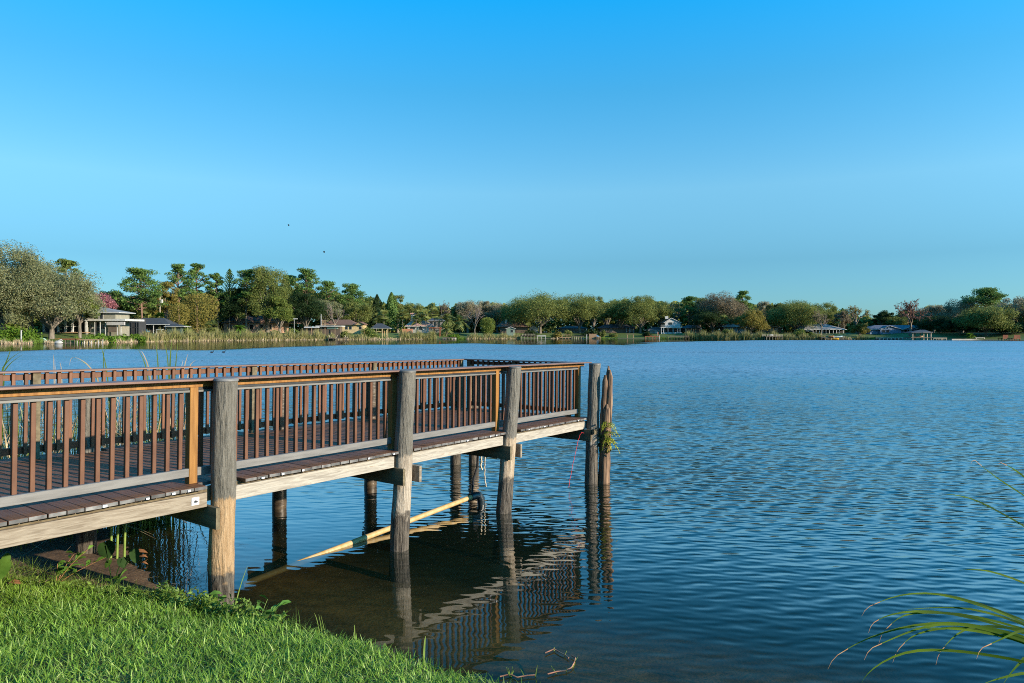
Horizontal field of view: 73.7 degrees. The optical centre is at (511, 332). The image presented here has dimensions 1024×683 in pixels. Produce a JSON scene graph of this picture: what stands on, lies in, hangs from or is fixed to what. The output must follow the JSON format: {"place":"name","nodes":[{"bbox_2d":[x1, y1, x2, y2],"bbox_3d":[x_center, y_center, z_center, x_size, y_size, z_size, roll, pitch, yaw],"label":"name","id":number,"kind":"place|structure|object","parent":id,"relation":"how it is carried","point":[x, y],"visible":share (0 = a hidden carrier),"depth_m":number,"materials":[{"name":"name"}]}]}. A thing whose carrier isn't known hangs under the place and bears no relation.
{"place":"outdoors","nodes":[
{"label":"outdoors","id":0,"kind":"place"},
{"bbox_2d":[0,577,540,682],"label":"lawn grass","id":1,"kind":"structure","parent":0,"point":[57,605],"depth_m":5.25,"materials":[{"name":"plant"}]},
{"bbox_2d":[0,339,1023,682],"bbox_3d":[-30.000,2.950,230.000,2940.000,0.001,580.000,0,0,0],"label":"water","id":2,"kind":"structure","parent":0,"point":[772,509],"depth_m":10.46,"materials":[{"name":"liquid"}]},
{"bbox_2d":[903,330,932,339],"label":"boathouse","id":3,"kind":"object","parent":2,"relation":"on","point":[923,332],"visible":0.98,"depth_m":290.50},
{"bbox_2d":[830,460,1023,682],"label":"sedge","id":4,"kind":"object","parent":2,"relation":"in","point":[1015,636],"visible":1,"depth_m":4.64,"materials":[{"name":"green plant"}]},
{"bbox_2d":[0,330,1023,682],"bbox_3d":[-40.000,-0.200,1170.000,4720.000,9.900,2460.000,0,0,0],"label":"ground","id":5,"kind":"structure","parent":0,"point":[56,548],"depth_m":8.23,"materials":[{"name":"plant"}]},
{"bbox_2d":[0,553,10,585],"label":"round leaf plant","id":6,"kind":"object","parent":5,"relation":"on","point":[5,564],"visible":0.95,"depth_m":6.92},
{"bbox_2d":[0,323,21,340],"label":"shrub","id":7,"kind":"object","parent":5,"relation":"on","point":[9,333],"visible":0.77,"depth_m":188.20,"materials":[{"name":"green plant"}]},
{"bbox_2d":[0,239,56,329],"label":"oak tree","id":8,"kind":"object","parent":5,"relation":"on","point":[17,254],"visible":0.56,"depth_m":195.21,"materials":[{"name":"green plant"}]},
{"bbox_2d":[1,261,60,330],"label":"oak tree","id":9,"kind":"object","parent":5,"relation":"on","point":[31,322],"visible":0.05,"depth_m":211.76,"materials":[{"name":"green plant"}]},
{"bbox_2d":[16,326,47,340],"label":"shrub","id":10,"kind":"object","parent":5,"relation":"on","point":[27,334],"visible":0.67,"depth_m":189.16,"materials":[{"name":"green plant"}]},
{"bbox_2d":[0,258,106,338],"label":"oak tree","id":11,"kind":"object","parent":5,"relation":"on","point":[68,290],"visible":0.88,"depth_m":197.32,"materials":[{"name":"green plant"}]},
{"bbox_2d":[52,258,85,318],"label":"pine tree","id":12,"kind":"object","parent":5,"relation":"on","point":[65,263],"visible":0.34,"depth_m":226.08,"materials":[{"name":"green plant"}]},
{"bbox_2d":[49,545,104,580],"bbox_3d":[-4.763,2.548,7.472,0.548,0.408,0.262,0,0,0],"label":"weed plant","id":13,"kind":"object","parent":5,"relation":"on","point":[66,569],"visible":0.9,"depth_m":7.47,"materials":[{"name":"green plant"}]},
{"bbox_2d":[62,296,100,337],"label":"oak tree","id":14,"kind":"object","parent":5,"relation":"on","point":[80,319],"visible":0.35,"depth_m":206.62,"materials":[{"name":"green plant"}]},
{"bbox_2d":[37,307,143,335],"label":"house","id":15,"kind":"structure","parent":5,"relation":"on","point":[110,322],"depth_m":218.80,"materials":[{"name":"beige paint"}]},
{"bbox_2d":[0,381,204,551],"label":"cattail reeds","id":16,"kind":"object","parent":5,"relation":"on","point":[148,521],"visible":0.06,"depth_m":10.31,"materials":[{"name":"plant"}]},
{"bbox_2d":[91,333,116,342],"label":"shrub","id":17,"kind":"object","parent":5,"relation":"on","point":[111,339],"visible":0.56,"depth_m":203.86,"materials":[{"name":"green plant"}]},
{"bbox_2d":[95,292,118,308],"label":"blossom tree","id":18,"kind":"object","parent":5,"relation":"on","point":[110,302],"visible":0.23,"depth_m":244.03,"materials":[{"name":"pink plant"}]},
{"bbox_2d":[103,569,126,588],"bbox_3d":[-4.254,2.684,7.286,0.251,0.264,0.224,0,0,-26],"label":"weed plant","id":19,"kind":"object","parent":5,"relation":"on","point":[114,577],"visible":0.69,"depth_m":7.32,"materials":[{"name":"green plant"}]},
{"bbox_2d":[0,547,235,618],"bbox_3d":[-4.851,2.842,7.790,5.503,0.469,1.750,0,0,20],"label":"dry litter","id":20,"kind":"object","parent":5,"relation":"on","point":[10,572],"visible":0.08,"depth_m":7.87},
{"bbox_2d":[97,541,139,587],"bbox_3d":[-4.433,2.607,7.600,0.496,0.488,0.272,0,0,17],"label":"taro plant","id":21,"kind":"object","parent":5,"relation":"on","point":[106,549],"visible":0.81,"depth_m":7.62,"materials":[{"name":"green plant"}]},
{"bbox_2d":[0,362,238,556],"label":"dead reeds","id":22,"kind":"object","parent":5,"relation":"on","point":[74,426],"visible":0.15,"depth_m":10.05,"materials":[{"name":"plant"}]},
{"bbox_2d":[111,290,145,318],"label":"oak tree","id":23,"kind":"object","parent":5,"relation":"on","point":[120,307],"visible":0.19,"depth_m":266.74,"materials":[{"name":"green plant"}]},
{"bbox_2d":[129,318,145,334],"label":"screen enclosure","id":24,"kind":"object","parent":5,"relation":"on","point":[136,327],"visible":0.42,"depth_m":233.24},
{"bbox_2d":[108,267,168,318],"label":"pine tree","id":25,"kind":"object","parent":5,"relation":"on","point":[141,275],"visible":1,"depth_m":259.80,"materials":[{"name":"green plant"}]},
{"bbox_2d":[142,318,181,332],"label":"house","id":26,"kind":"structure","parent":5,"relation":"on","point":[153,324],"depth_m":253.80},
{"bbox_2d":[152,281,181,319],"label":"oak tree","id":27,"kind":"object","parent":5,"relation":"on","point":[171,299],"visible":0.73,"depth_m":274.20,"materials":[{"name":"green plant"}]},
{"bbox_2d":[1,551,337,638],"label":"bank grass","id":28,"kind":"structure","parent":5,"relation":"on","point":[40,572],"depth_m":7.33,"materials":[{"name":"green plant"}]},
{"bbox_2d":[2,566,342,640],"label":"bank weeds","id":29,"kind":"object","parent":5,"relation":"on","point":[177,600],"visible":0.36,"depth_m":6.55,"materials":[{"name":"green plant"}]},
{"bbox_2d":[164,324,190,334],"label":"shed","id":30,"kind":"structure","parent":5,"relation":"on","point":[179,327],"depth_m":250.40,"materials":[{"name":"grey"}]},
{"bbox_2d":[167,303,189,324],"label":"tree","id":31,"kind":"object","parent":5,"relation":"on","point":[179,311],"visible":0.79,"depth_m":259.33,"materials":[{"name":"green plant"}]},
{"bbox_2d":[164,263,196,322],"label":"pine tree","id":32,"kind":"object","parent":5,"relation":"on","point":[179,272],"visible":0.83,"depth_m":289.81,"materials":[{"name":"green plant"}]},
{"bbox_2d":[182,263,212,327],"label":"pine tree","id":33,"kind":"object","parent":5,"relation":"on","point":[194,271],"visible":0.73,"depth_m":298.70,"materials":[{"name":"green plant"}]},
{"bbox_2d":[181,293,219,332],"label":"bamboo clump","id":34,"kind":"object","parent":5,"relation":"on","point":[197,316],"visible":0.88,"depth_m":268.22,"materials":[{"name":"green plant"}]},
{"bbox_2d":[189,289,232,327],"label":"oak tree","id":35,"kind":"object","parent":5,"relation":"on","point":[221,317],"visible":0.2,"depth_m":303.77,"materials":[{"name":"green plant"}]},
{"bbox_2d":[205,273,227,328],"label":"pine tree","id":36,"kind":"object","parent":5,"relation":"on","point":[218,282],"visible":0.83,"depth_m":300.30,"materials":[{"name":"green plant"}]},
{"bbox_2d":[220,269,238,329],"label":"norfolk pine","id":37,"kind":"object","parent":5,"relation":"on","point":[229,273],"visible":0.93,"depth_m":300.46,"materials":[{"name":"green plant"}]},
{"bbox_2d":[220,287,257,332],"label":"oak tree","id":38,"kind":"object","parent":5,"relation":"on","point":[234,307],"visible":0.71,"depth_m":299.99,"materials":[{"name":"green plant"}]},
{"bbox_2d":[231,269,260,330],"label":"pine tree","id":39,"kind":"object","parent":5,"relation":"on","point":[245,275],"visible":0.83,"depth_m":298.69,"materials":[{"name":"green plant"}]},
{"bbox_2d":[222,315,300,332],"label":"house","id":40,"kind":"structure","parent":5,"relation":"on","point":[254,324],"depth_m":310.37,"materials":[{"name":"paint"}]},
{"bbox_2d":[236,266,295,332],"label":"oak tree","id":41,"kind":"object","parent":5,"relation":"on","point":[262,279],"visible":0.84,"depth_m":298.20,"materials":[{"name":"green plant"}]},
{"bbox_2d":[251,595,290,620],"bbox_3d":[-2.288,2.635,6.381,0.366,0.312,0.290,0,0,0],"label":"weed plant","id":42,"kind":"object","parent":5,"relation":"on","point":[273,608],"visible":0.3,"depth_m":6.43,"materials":[{"name":"green plant"}]},
{"bbox_2d":[261,296,293,330],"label":"oak tree","id":43,"kind":"object","parent":5,"relation":"on","point":[281,309],"visible":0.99,"depth_m":293.79,"materials":[{"name":"green plant"}]},
{"bbox_2d":[0,359,600,610],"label":"pier","id":44,"kind":"structure","parent":5,"relation":"on","point":[86,491],"depth_m":8.52,"materials":[{"name":"wood"}]},
{"bbox_2d":[297,456,484,560],"bbox_3d":[-1.739,2.643,10.191,0.512,0.930,4.957,0,0,32],"label":"pipe","id":45,"kind":"object","parent":44,"relation":"attached to","point":[478,496],"visible":0.67,"depth_m":10.62,"materials":[{"name":"plastic"},{"name":"black plastic"},{"name":"black rubber"}]},
{"bbox_2d":[288,268,324,293],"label":"pine tree","id":46,"kind":"object","parent":5,"relation":"on","point":[307,276],"visible":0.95,"depth_m":330.03,"materials":[{"name":"green plant"}]},
{"bbox_2d":[285,290,332,326],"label":"evergreen tree","id":47,"kind":"object","parent":5,"relation":"on","point":[304,309],"visible":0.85,"depth_m":305.64,"materials":[{"name":"green plant"}]},
{"bbox_2d":[304,326,344,337],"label":"boathouse","id":48,"kind":"object","parent":5,"relation":"on","point":[328,330],"visible":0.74,"depth_m":292.51,"materials":[{"name":"white paint"}]},
{"bbox_2d":[307,299,344,325],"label":"oak tree","id":49,"kind":"object","parent":5,"relation":"on","point":[336,305],"visible":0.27,"depth_m":327.95,"materials":[{"name":"green plant"}]},
{"bbox_2d":[312,280,350,325],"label":"pine tree","id":50,"kind":"object","parent":5,"relation":"on","point":[329,286],"visible":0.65,"depth_m":337.06,"materials":[{"name":"green plant"}]},
{"bbox_2d":[324,320,367,333],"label":"house","id":51,"kind":"structure","parent":5,"relation":"on","point":[351,326],"depth_m":316.46,"materials":[{"name":"yellow paint"}]},
{"bbox_2d":[333,283,371,310],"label":"pine tree","id":52,"kind":"object","parent":5,"relation":"on","point":[351,288],"visible":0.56,"depth_m":343.45,"materials":[{"name":"green plant"}]},
{"bbox_2d":[340,301,374,322],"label":"oak tree","id":53,"kind":"object","parent":5,"relation":"on","point":[364,312],"visible":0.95,"depth_m":332.11,"materials":[{"name":"green plant"}]},
{"bbox_2d":[360,326,379,337],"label":"shrub","id":54,"kind":"object","parent":5,"relation":"on","point":[368,332],"visible":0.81,"depth_m":300.82,"materials":[{"name":"green plant"}]},
{"bbox_2d":[366,294,387,330],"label":"cedar tree","id":55,"kind":"object","parent":5,"relation":"on","point":[377,303],"visible":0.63,"depth_m":348.72,"materials":[{"name":"green plant"}]},
{"bbox_2d":[371,323,391,337],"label":"gazebo","id":56,"kind":"object","parent":5,"relation":"on","point":[379,326],"visible":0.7,"depth_m":310.79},
{"bbox_2d":[380,292,405,332],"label":"cedar tree","id":57,"kind":"object","parent":5,"relation":"on","point":[391,306],"visible":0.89,"depth_m":350.49,"materials":[{"name":"green plant"}]},
{"bbox_2d":[403,302,426,320],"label":"oak tree","id":58,"kind":"object","parent":5,"relation":"on","point":[411,307],"visible":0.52,"depth_m":371.44,"materials":[{"name":"green plant"}]},
{"bbox_2d":[405,313,435,332],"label":"house","id":59,"kind":"structure","parent":5,"relation":"on","point":[423,327],"depth_m":342.71,"materials":[{"name":"white paint"}]},
{"bbox_2d":[0,336,854,343],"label":"dead shore reeds","id":60,"kind":"object","parent":5,"relation":"on","point":[118,341],"visible":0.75,"depth_m":245.93,"materials":[{"name":"plant"}]},
{"bbox_2d":[0,334,889,343],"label":"shore herbs","id":61,"kind":"object","parent":5,"relation":"on","point":[40,341],"visible":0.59,"depth_m":201.12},
{"bbox_2d":[435,313,456,333],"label":"date palm","id":62,"kind":"object","parent":5,"relation":"on","point":[448,317],"visible":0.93,"depth_m":339.70,"materials":[{"name":"green plant"}]},
{"bbox_2d":[450,314,469,331],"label":"date palm","id":63,"kind":"object","parent":5,"relation":"on","point":[459,323],"visible":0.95,"depth_m":341.54,"materials":[{"name":"green plant"}]},
{"bbox_2d":[455,299,482,332],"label":"oak tree","id":64,"kind":"object","parent":5,"relation":"on","point":[464,307],"visible":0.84,"depth_m":384.02,"materials":[{"name":"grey plant"}]},
{"bbox_2d":[479,317,494,334],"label":"willow bush","id":65,"kind":"object","parent":5,"relation":"on","point":[485,327],"visible":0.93,"depth_m":335.65,"materials":[{"name":"green plant"}]},
{"bbox_2d":[482,301,506,332],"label":"oak tree","id":66,"kind":"object","parent":5,"relation":"on","point":[494,307],"visible":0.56,"depth_m":387.52,"materials":[{"name":"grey plant"}]},
{"bbox_2d":[139,327,869,341],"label":"shore reeds","id":67,"kind":"object","parent":5,"relation":"on","point":[217,335],"visible":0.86,"depth_m":281.68,"materials":[{"name":"plant"}]},
{"bbox_2d":[0,285,1022,332],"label":"woodland","id":68,"kind":"object","parent":5,"relation":"on","point":[551,325],"visible":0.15,"depth_m":383.94,"materials":[{"name":"plant"}]},
{"bbox_2d":[496,320,528,332],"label":"house","id":69,"kind":"structure","parent":5,"relation":"on","point":[522,328],"depth_m":366.11,"materials":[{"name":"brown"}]},
{"bbox_2d":[491,298,542,323],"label":"oak tree","id":70,"kind":"object","parent":5,"relation":"on","point":[505,315],"visible":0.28,"depth_m":373.27,"materials":[{"name":"green plant"}]},
{"bbox_2d":[503,289,577,333],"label":"oak tree","id":71,"kind":"object","parent":5,"relation":"on","point":[545,306],"visible":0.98,"depth_m":357.38,"materials":[{"name":"green plant"}]},
{"bbox_2d":[556,326,588,332],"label":"house","id":72,"kind":"structure","parent":5,"relation":"on","point":[573,329],"depth_m":389.44,"materials":[{"name":"grey"}]},
{"bbox_2d":[556,293,605,332],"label":"oak tree","id":73,"kind":"object","parent":5,"relation":"on","point":[585,308],"visible":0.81,"depth_m":366.99,"materials":[{"name":"green plant"}]},
{"bbox_2d":[584,296,606,329],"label":"oak tree","id":74,"kind":"object","parent":5,"relation":"on","point":[599,298],"visible":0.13,"depth_m":397.33,"materials":[{"name":"green plant"}]},
{"bbox_2d":[598,366,612,483],"bbox_3d":[1.826,2.401,13.453,0.278,3.503,0.269,0,0,33],"label":"broken pile","id":75,"kind":"object","parent":5,"relation":"on","point":[605,416],"visible":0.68,"depth_m":13.40,"materials":[{"name":"wood"}]},
{"bbox_2d":[601,421,620,450],"bbox_3d":[1.922,2.029,13.291,0.408,0.638,0.180,0,0,0],"label":"fern","id":76,"kind":"object","parent":75,"relation":"attached to","point":[606,432],"visible":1,"depth_m":13.27,"materials":[{"name":"green plant"}]},
{"bbox_2d":[597,324,635,332],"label":"house","id":77,"kind":"structure","parent":5,"relation":"on","point":[615,328],"depth_m":371.67,"materials":[{"name":"grey"}]},
{"bbox_2d":[600,299,638,326],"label":"oak tree","id":78,"kind":"object","parent":5,"relation":"on","point":[616,310],"visible":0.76,"depth_m":369.28,"materials":[{"name":"green plant"}]},
{"bbox_2d":[619,294,658,332],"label":"oak tree","id":79,"kind":"object","parent":5,"relation":"on","point":[640,308],"visible":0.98,"depth_m":362.71,"materials":[{"name":"green plant"}]},
{"bbox_2d":[647,301,675,326],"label":"oak tree","id":80,"kind":"object","parent":5,"relation":"on","point":[662,311],"visible":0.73,"depth_m":371.52,"materials":[{"name":"green plant"}]},
{"bbox_2d":[660,316,681,333],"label":"house","id":81,"kind":"structure","parent":5,"relation":"on","point":[670,325],"depth_m":357.65,"materials":[{"name":"white paint"}]},
{"bbox_2d":[677,296,700,324],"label":"pine tree","id":82,"kind":"object","parent":5,"relation":"on","point":[689,302],"visible":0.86,"depth_m":375.55,"materials":[{"name":"green plant"}]},
{"bbox_2d":[681,325,700,332],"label":"house","id":83,"kind":"structure","parent":5,"relation":"on","point":[685,329],"depth_m":358.42,"materials":[{"name":"grey"}]},
{"bbox_2d":[688,307,735,332],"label":"oak tree","id":84,"kind":"object","parent":5,"relation":"on","point":[706,318],"visible":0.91,"depth_m":353.18,"materials":[{"name":"green plant"}]},
{"bbox_2d":[693,290,749,332],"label":"oak tree","id":85,"kind":"object","parent":5,"relation":"on","point":[723,303],"visible":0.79,"depth_m":359.62,"materials":[{"name":"brown plant"}]},
{"bbox_2d":[718,324,745,332],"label":"house","id":86,"kind":"structure","parent":5,"relation":"on","point":[734,327],"depth_m":358.13,"materials":[{"name":"grey"}]},
{"bbox_2d":[732,290,753,314],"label":"pine tree","id":87,"kind":"object","parent":5,"relation":"on","point":[740,297],"visible":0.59,"depth_m":369.48,"materials":[{"name":"green plant"}]},
{"bbox_2d":[733,308,769,334],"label":"oak tree","id":88,"kind":"object","parent":5,"relation":"on","point":[751,318],"visible":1,"depth_m":334.95,"materials":[{"name":"green plant"}]},
{"bbox_2d":[762,300,827,332],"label":"oak tree","id":89,"kind":"object","parent":5,"relation":"on","point":[798,312],"visible":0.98,"depth_m":340.83,"materials":[{"name":"green plant"}]},
{"bbox_2d":[808,308,830,334],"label":"bare tree","id":90,"kind":"object","parent":5,"relation":"on","point":[818,319],"visible":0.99,"depth_m":332.25,"materials":[{"name":"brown plant"}]},
{"bbox_2d":[793,324,846,333],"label":"house","id":91,"kind":"structure","parent":5,"relation":"on","point":[826,328],"depth_m":340.33,"materials":[{"name":"grey"}]},
{"bbox_2d":[804,301,837,323],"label":"oak tree","id":92,"kind":"object","parent":5,"relation":"on","point":[830,315],"visible":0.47,"depth_m":366.81,"materials":[{"name":"green plant"}]},
{"bbox_2d":[831,311,852,328],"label":"oak tree","id":93,"kind":"object","parent":5,"relation":"on","point":[844,317],"visible":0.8,"depth_m":356.57,"materials":[{"name":"green plant"}]},
{"bbox_2d":[843,305,872,333],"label":"bare tree","id":94,"kind":"object","parent":5,"relation":"on","point":[853,313],"visible":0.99,"depth_m":335.88,"materials":[{"name":"grey plant"}]},
{"bbox_2d":[849,323,870,335],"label":"willow bush","id":95,"kind":"object","parent":5,"relation":"on","point":[862,328],"visible":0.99,"depth_m":319.90,"materials":[{"name":"green plant"}]},
{"bbox_2d":[871,310,893,324],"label":"oak tree","id":96,"kind":"object","parent":5,"relation":"on","point":[881,316],"visible":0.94,"depth_m":369.52,"materials":[{"name":"green plant"}]},
{"bbox_2d":[865,325,921,333],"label":"house","id":97,"kind":"structure","parent":5,"relation":"on","point":[884,329],"depth_m":329.71,"materials":[{"name":"blue"}]},
{"bbox_2d":[882,316,907,324],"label":"oak tree","id":98,"kind":"object","parent":5,"relation":"on","point":[897,320],"visible":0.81,"depth_m":362.63,"materials":[{"name":"green plant"}]},
{"bbox_2d":[894,298,932,335],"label":"bare tree","id":99,"kind":"object","parent":5,"relation":"on","point":[910,310],"visible":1,"depth_m":312.90,"materials":[{"name":"brown plant"}]},
{"bbox_2d":[916,304,945,332],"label":"oak tree","id":100,"kind":"object","parent":5,"relation":"on","point":[934,310],"visible":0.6,"depth_m":345.03,"materials":[{"name":"green plant"}]},
{"bbox_2d":[914,315,959,332],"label":"oak tree","id":101,"kind":"object","parent":5,"relation":"on","point":[935,323],"visible":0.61,"depth_m":321.03,"materials":[{"name":"green plant"}]},
{"bbox_2d":[937,297,979,332],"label":"oak tree","id":102,"kind":"object","parent":5,"relation":"on","point":[953,310],"visible":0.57,"depth_m":330.81,"materials":[{"name":"green plant"}]},
{"bbox_2d":[938,316,978,334],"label":"oak tree","id":103,"kind":"object","parent":5,"relation":"on","point":[948,325],"visible":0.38,"depth_m":304.35,"materials":[{"name":"green plant"}]},
{"bbox_2d":[960,287,1008,328],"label":"pine tree","id":104,"kind":"object","parent":5,"relation":"on","point":[992,295],"visible":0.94,"depth_m":322.66,"materials":[{"name":"green plant"}]},
{"bbox_2d":[951,303,1022,335],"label":"oak tree","id":105,"kind":"object","parent":5,"relation":"on","point":[986,317],"visible":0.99,"depth_m":287.61,"materials":[{"name":"green plant"}]},
{"bbox_2d":[991,295,1023,332],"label":"oak tree","id":106,"kind":"object","parent":5,"relation":"on","point":[1016,305],"visible":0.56,"depth_m":302.21,"materials":[{"name":"green plant"}]},
{"bbox_2d":[991,321,1023,333],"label":"oak tree","id":107,"kind":"object","parent":5,"relation":"on","point":[1012,331],"visible":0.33,"depth_m":291.01,"materials":[{"name":"green plant"}]},
{"bbox_2d":[0,0,1023,329],"label":"sky","id":108,"kind":"structure","parent":0,"point":[865,154],"materials":[{"name":"blue"}]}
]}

